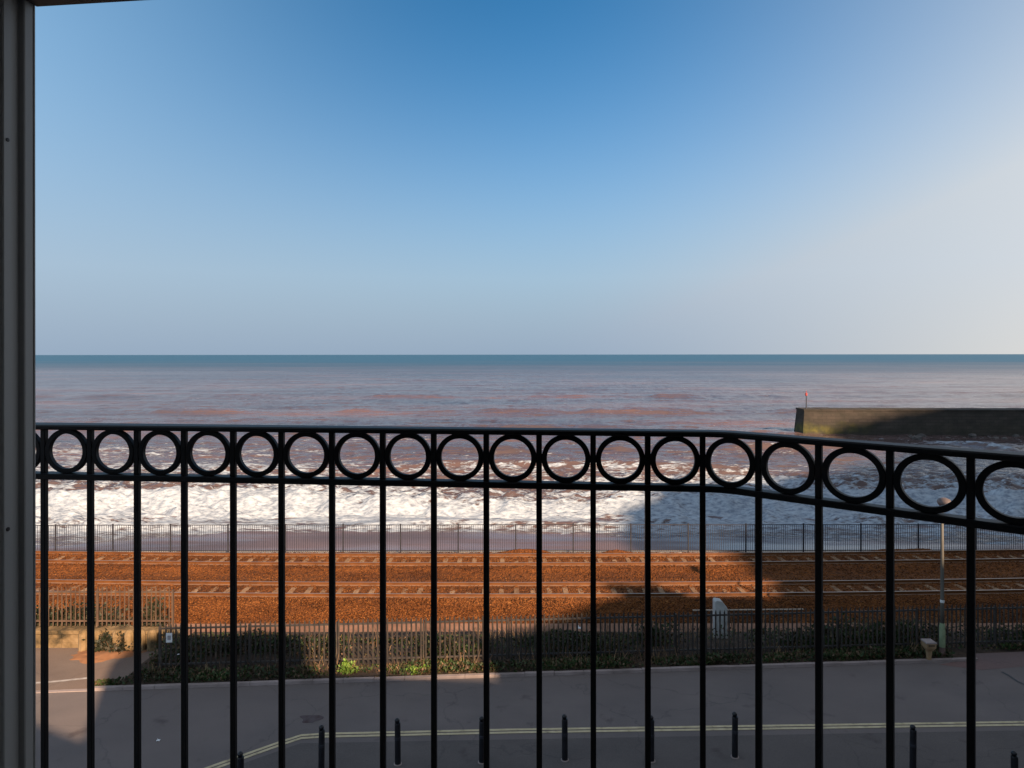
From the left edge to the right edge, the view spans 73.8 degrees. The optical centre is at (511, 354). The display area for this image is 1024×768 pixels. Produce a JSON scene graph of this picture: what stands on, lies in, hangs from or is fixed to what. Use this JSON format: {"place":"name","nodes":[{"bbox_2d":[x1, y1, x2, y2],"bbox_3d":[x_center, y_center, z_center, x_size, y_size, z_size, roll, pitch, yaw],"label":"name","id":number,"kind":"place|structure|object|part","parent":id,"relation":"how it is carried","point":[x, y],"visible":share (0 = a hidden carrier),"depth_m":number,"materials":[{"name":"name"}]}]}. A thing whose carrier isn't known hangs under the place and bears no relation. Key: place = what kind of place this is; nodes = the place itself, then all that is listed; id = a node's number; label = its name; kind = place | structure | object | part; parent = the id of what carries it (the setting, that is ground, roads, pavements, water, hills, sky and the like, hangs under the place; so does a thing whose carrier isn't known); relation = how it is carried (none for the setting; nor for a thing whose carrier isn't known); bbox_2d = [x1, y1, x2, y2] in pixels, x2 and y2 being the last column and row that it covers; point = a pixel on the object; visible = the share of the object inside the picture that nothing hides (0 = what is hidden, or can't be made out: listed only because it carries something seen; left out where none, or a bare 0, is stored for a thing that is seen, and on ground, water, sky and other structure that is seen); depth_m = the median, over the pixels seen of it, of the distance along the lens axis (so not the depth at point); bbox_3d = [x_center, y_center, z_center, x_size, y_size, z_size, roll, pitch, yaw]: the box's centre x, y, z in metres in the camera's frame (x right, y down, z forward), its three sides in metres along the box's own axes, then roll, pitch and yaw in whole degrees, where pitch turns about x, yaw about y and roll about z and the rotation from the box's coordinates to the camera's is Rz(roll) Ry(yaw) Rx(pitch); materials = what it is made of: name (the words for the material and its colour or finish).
{"place":"outdoors","nodes":[
{"label":"outdoors","id":0,"kind":"place"},
{"bbox_2d":[36,647,173,689],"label":"driveway","id":1,"kind":"structure","parent":0,"point":[61,666],"depth_m":21.52,"materials":[{"name":"concrete"}]},
{"bbox_2d":[36,677,86,683],"bbox_3d":[-13.808,9.899,20.695,1.973,0.001,0.155,0,0,-12],"label":"white line","id":2,"kind":"object","parent":1,"relation":"on","point":[65,680],"visible":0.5,"depth_m":20.72,"materials":[{"name":"paint"}]},
{"bbox_2d":[69,650,146,663],"bbox_3d":[-13.438,9.864,22.410,3.000,0.108,1.500,0,0,0],"label":"sand heap","id":3,"kind":"object","parent":1,"relation":"on","point":[100,656],"visible":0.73,"depth_m":22.34,"materials":[{"name":"beige sand"}]},
{"bbox_2d":[82,628,133,653],"bbox_3d":[-13.413,9.540,22.761,1.788,0.810,0.656,0,0,8],"label":"shrub","id":4,"kind":"object","parent":1,"relation":"on","point":[104,642],"visible":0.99,"depth_m":22.68,"materials":[{"name":"green plant"}]},
{"bbox_2d":[36,626,188,651],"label":"stone wall","id":5,"kind":"structure","parent":1,"relation":"on","point":[66,636],"depth_m":22.99,"materials":[{"name":"beige stone"}]},
{"bbox_2d":[36,586,173,626],"bbox_3d":[-18.042,8.738,23.292,12.950,1.715,0.176,0,0,0],"label":"palisade fence","id":6,"kind":"object","parent":5,"relation":"on","point":[119,620],"visible":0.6,"depth_m":23.21,"materials":[{"name":"metal"}]},
{"bbox_2d":[141,597,170,626],"bbox_3d":[-12.377,8.948,23.683,1.412,1.392,0.722,0,0,0],"label":"shrub","id":7,"kind":"object","parent":5,"relation":"on","point":[153,614],"visible":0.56,"depth_m":23.71,"materials":[{"name":"green plant"}]},
{"bbox_2d":[35,354,1023,545],"bbox_3d":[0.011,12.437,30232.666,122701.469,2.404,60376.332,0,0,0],"label":"sea","id":8,"kind":"structure","parent":0,"point":[762,393],"depth_m":128.96,"materials":[{"name":"liquid"}]},
{"bbox_2d":[794,407,1023,439],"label":"harbour pier","id":9,"kind":"structure","parent":8,"relation":"in","point":[918,423],"depth_m":108.66,"materials":[{"name":"concrete"}]},
{"bbox_2d":[35,0,1023,354],"label":"sky","id":10,"kind":"structure","parent":0,"point":[213,177],"materials":[{"name":"blue"}]},
{"bbox_2d":[36,662,1023,767],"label":"road","id":11,"kind":"structure","parent":0,"point":[930,692],"depth_m":19.10,"materials":[{"name":"grey asphalt"}]},
{"bbox_2d":[300,715,323,722],"bbox_3d":[-5.470,9.900,18.537,0.689,0.001,0.390,0,0,0],"label":"road stain","id":12,"kind":"object","parent":11,"relation":"on","point":[309,718],"visible":1,"depth_m":18.56,"materials":[{"name":"grey asphalt"}]},
{"bbox_2d":[36,657,977,692],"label":"kerb","id":13,"kind":"structure","parent":11,"relation":"on","point":[480,675],"depth_m":20.97,"materials":[{"name":"concrete"}]},
{"bbox_2d":[205,721,1023,767],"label":"yellow line","id":14,"kind":"object","parent":11,"relation":"on","point":[574,730],"visible":0.84,"depth_m":18.00,"materials":[{"name":"paint"}]},
{"bbox_2d":[939,652,1023,669],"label":"crossover","id":15,"kind":"object","parent":11,"relation":"on","point":[985,661],"visible":0.75,"depth_m":21.96,"materials":[{"name":"concrete"}]},
{"bbox_2d":[1002,672,1023,683],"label":"tar seam","id":16,"kind":"object","parent":11,"relation":"on","point":[1013,678],"visible":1,"depth_m":20.80,"materials":[{"name":"black asphalt"}]},
{"bbox_3d":[8.071,3.518,-4.576,19.379,13.150,12.712,0,0,0],"label":"hotel building","id":17,"kind":"object","parent":11,"relation":"on","visible":0},
{"bbox_2d":[0,0,141,767],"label":"window frame","id":18,"kind":"object","parent":17,"relation":"attached to","point":[17,445],"visible":1,"depth_m":1.17,"materials":[{"name":"paint"}]},
{"bbox_2d":[36,422,1023,767],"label":"balcony railing","id":19,"kind":"object","parent":17,"relation":"attached to","point":[970,488],"visible":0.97,"depth_m":1.56,"materials":[{"name":"black metal"}]},
{"bbox_2d":[36,548,1023,625],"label":"ballast bed","id":20,"kind":"object","parent":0,"point":[444,569],"visible":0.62,"depth_m":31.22,"materials":[{"name":"brown gravel"}]},
{"bbox_2d":[36,578,1023,598],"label":"railway track","id":21,"kind":"structure","parent":20,"relation":"on","point":[532,593],"depth_m":29.28,"materials":[{"name":"metal"}]},
{"bbox_2d":[36,549,1023,569],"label":"railway track","id":22,"kind":"structure","parent":20,"relation":"on","point":[389,562],"depth_m":33.43,"materials":[{"name":"metal"}]},
{"bbox_2d":[693,608,803,610],"bbox_3d":[9.332,10.092,26.980,4.406,0.060,0.060,0,0,-1],"label":"conduit pipe","id":23,"kind":"object","parent":20,"relation":"on","point":[748,609],"visible":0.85,"depth_m":26.95,"materials":[{"name":"metal"}]},
{"bbox_2d":[36,514,1023,549],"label":"beach","id":24,"kind":"structure","parent":0,"point":[466,541],"depth_m":46.44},
{"bbox_2d":[95,616,1023,685],"bbox_3d":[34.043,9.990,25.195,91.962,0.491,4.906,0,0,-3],"label":"verge","id":25,"kind":"structure","parent":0,"point":[961,652],"depth_m":22.21,"materials":[{"name":"green plant"}]},
{"bbox_2d":[36,597,170,625],"bbox_3d":[-15.392,8.951,23.759,6.919,1.290,0.963,0,0,0],"label":"shrub","id":26,"kind":"object","parent":25,"relation":"on","point":[77,615],"visible":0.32,"depth_m":23.68,"materials":[{"name":"green plant"}]},
{"bbox_2d":[337,657,361,674],"bbox_3d":[-5.035,9.611,21.092,0.773,0.531,0.574,0,0,0],"label":"shrub","id":27,"kind":"object","parent":25,"relation":"on","point":[346,666],"visible":1,"depth_m":21.05,"materials":[{"name":"green plant"}]},
{"bbox_2d":[406,664,430,674],"bbox_3d":[-2.892,9.717,21.091,0.786,0.314,0.469,0,0,0],"label":"shrub","id":28,"kind":"object","parent":25,"relation":"on","point":[413,667],"visible":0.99,"depth_m":21.08,"materials":[{"name":"green plant"}]},
{"bbox_2d":[118,551,849,552],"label":"sea wall","id":29,"kind":"structure","parent":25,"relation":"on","point":[465,551],"depth_m":35.32,"materials":[{"name":"concrete"}]},
{"bbox_2d":[36,523,1022,552],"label":"sea fence","id":30,"kind":"object","parent":29,"relation":"on","point":[400,550],"visible":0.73,"depth_m":34.97,"materials":[{"name":"metal"}]},
{"bbox_2d":[147,607,1023,680],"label":"dry stalks","id":31,"kind":"object","parent":25,"relation":"on","point":[607,628],"visible":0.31,"depth_m":23.33,"materials":[{"name":"brown plant"}]},
{"bbox_2d":[158,603,1023,668],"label":"palisade fence","id":32,"kind":"object","parent":25,"relation":"on","point":[508,620],"visible":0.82,"depth_m":22.09,"materials":[{"name":"grey metal"}]},
{"bbox_2d":[166,633,171,642],"bbox_3d":[-10.677,8.819,21.249,0.190,0.300,0.012,0,0,-3],"label":"fence sign","id":33,"kind":"object","parent":32,"relation":"attached to","point":[168,637],"visible":1,"depth_m":21.25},
{"bbox_2d":[629,614,685,646],"bbox_3d":[4.981,9.429,23.349,1.998,1.199,1.281,0,0,0],"label":"shrub","id":34,"kind":"object","parent":25,"relation":"on","point":[658,632],"visible":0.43,"depth_m":23.16,"materials":[{"name":"green plant"}]},
{"bbox_2d":[713,598,726,638],"bbox_3d":[7.405,9.450,24.285,0.440,1.488,0.350,0,0,0],"label":"trackside cabinet","id":35,"kind":"object","parent":25,"relation":"on","point":[718,604],"visible":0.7,"depth_m":24.14,"materials":[{"name":"grey metal"}]},
{"bbox_3d":[7.405,9.529,24.124,0.340,1.030,0.029,0,0,0],"label":"door","id":36,"kind":"part","parent":35,"relation":"part of","materials":[{"name":"grey metal"}]},
{"bbox_2d":[798,613,884,644],"bbox_3d":[11.463,9.467,23.442,3.564,1.111,1.216,0,0,0],"label":"shrub","id":37,"kind":"object","parent":25,"relation":"on","point":[857,625],"visible":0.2,"depth_m":23.58,"materials":[{"name":"green plant"}]},
{"bbox_2d":[920,639,936,659],"bbox_3d":[13.403,9.531,21.950,0.332,0.675,0.332,0,0,0],"label":"litter bin","id":38,"kind":"object","parent":25,"relation":"on","point":[929,645],"visible":0.99,"depth_m":21.88,"materials":[{"name":"stone"}]},
{"bbox_2d":[937,497,950,656],"bbox_3d":[13.993,7.278,22.080,0.380,5.280,0.556,0,0,0],"label":"lamp post","id":39,"kind":"object","parent":25,"relation":"on","point":[942,501],"visible":0.73,"depth_m":22.15,"materials":[{"name":"metal"}]},
{"bbox_2d":[166,623,1023,634],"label":"cess path","id":40,"kind":"structure","parent":0,"point":[452,628],"depth_m":25.66,"materials":[{"name":"brown gravel"}]},
{"bbox_2d":[244,730,1023,767],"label":"pavement","id":41,"kind":"structure","parent":0,"point":[994,749],"depth_m":16.96,"materials":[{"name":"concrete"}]},
{"bbox_2d":[237,751,243,767],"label":"bollard","id":42,"kind":"object","parent":41,"relation":"on","point":[240,760],"visible":1,"depth_m":15.06,"materials":[{"name":"metal"}]},
{"bbox_2d":[318,725,324,767],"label":"bollard","id":43,"kind":"object","parent":41,"relation":"on","point":[321,754],"visible":1,"depth_m":16.13,"materials":[{"name":"metal"}]},
{"bbox_2d":[394,718,401,765],"bbox_3d":[-2.764,9.368,16.501,0.200,1.160,0.200,0,0,-21],"label":"bollard","id":44,"kind":"object","parent":41,"relation":"on","point":[397,762],"visible":1,"depth_m":16.45,"materials":[{"name":"metal"}]},
{"bbox_2d":[478,716,483,764],"bbox_3d":[-0.729,9.367,16.568,0.200,1.160,0.200,0,0,8],"label":"bollard","id":45,"kind":"object","parent":41,"relation":"on","point":[481,741],"visible":0.8,"depth_m":16.51,"materials":[{"name":"metal"}]},
{"bbox_2d":[561,714,568,761],"bbox_3d":[1.289,9.365,16.664,0.200,1.160,0.200,0,0,-18],"label":"bollard","id":46,"kind":"object","parent":41,"relation":"on","point":[564,758],"visible":1,"depth_m":16.60,"materials":[{"name":"metal"}]},
{"bbox_2d":[651,715,655,762],"bbox_3d":[3.393,9.363,16.619,0.200,1.160,0.200,0,-1,-24],"label":"bollard","id":47,"kind":"object","parent":41,"relation":"on","point":[652,741],"visible":0.59,"depth_m":16.55,"materials":[{"name":"metal"}]},
{"bbox_2d":[731,712,738,758],"bbox_3d":[5.479,9.361,16.771,0.200,1.160,0.200,0,1,28],"label":"bollard","id":48,"kind":"object","parent":41,"relation":"on","point":[734,755],"visible":1,"depth_m":16.71,"materials":[{"name":"metal"}]},
{"bbox_2d":[909,724,916,767],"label":"bollard","id":49,"kind":"object","parent":41,"relation":"on","point":[913,748],"visible":1,"depth_m":16.13,"materials":[{"name":"metal"}]},
{"bbox_2d":[1010,750,1018,767],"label":"bollard","id":50,"kind":"object","parent":41,"relation":"on","point":[1014,760],"visible":1,"depth_m":15.07,"materials":[{"name":"metal"}]}
]}

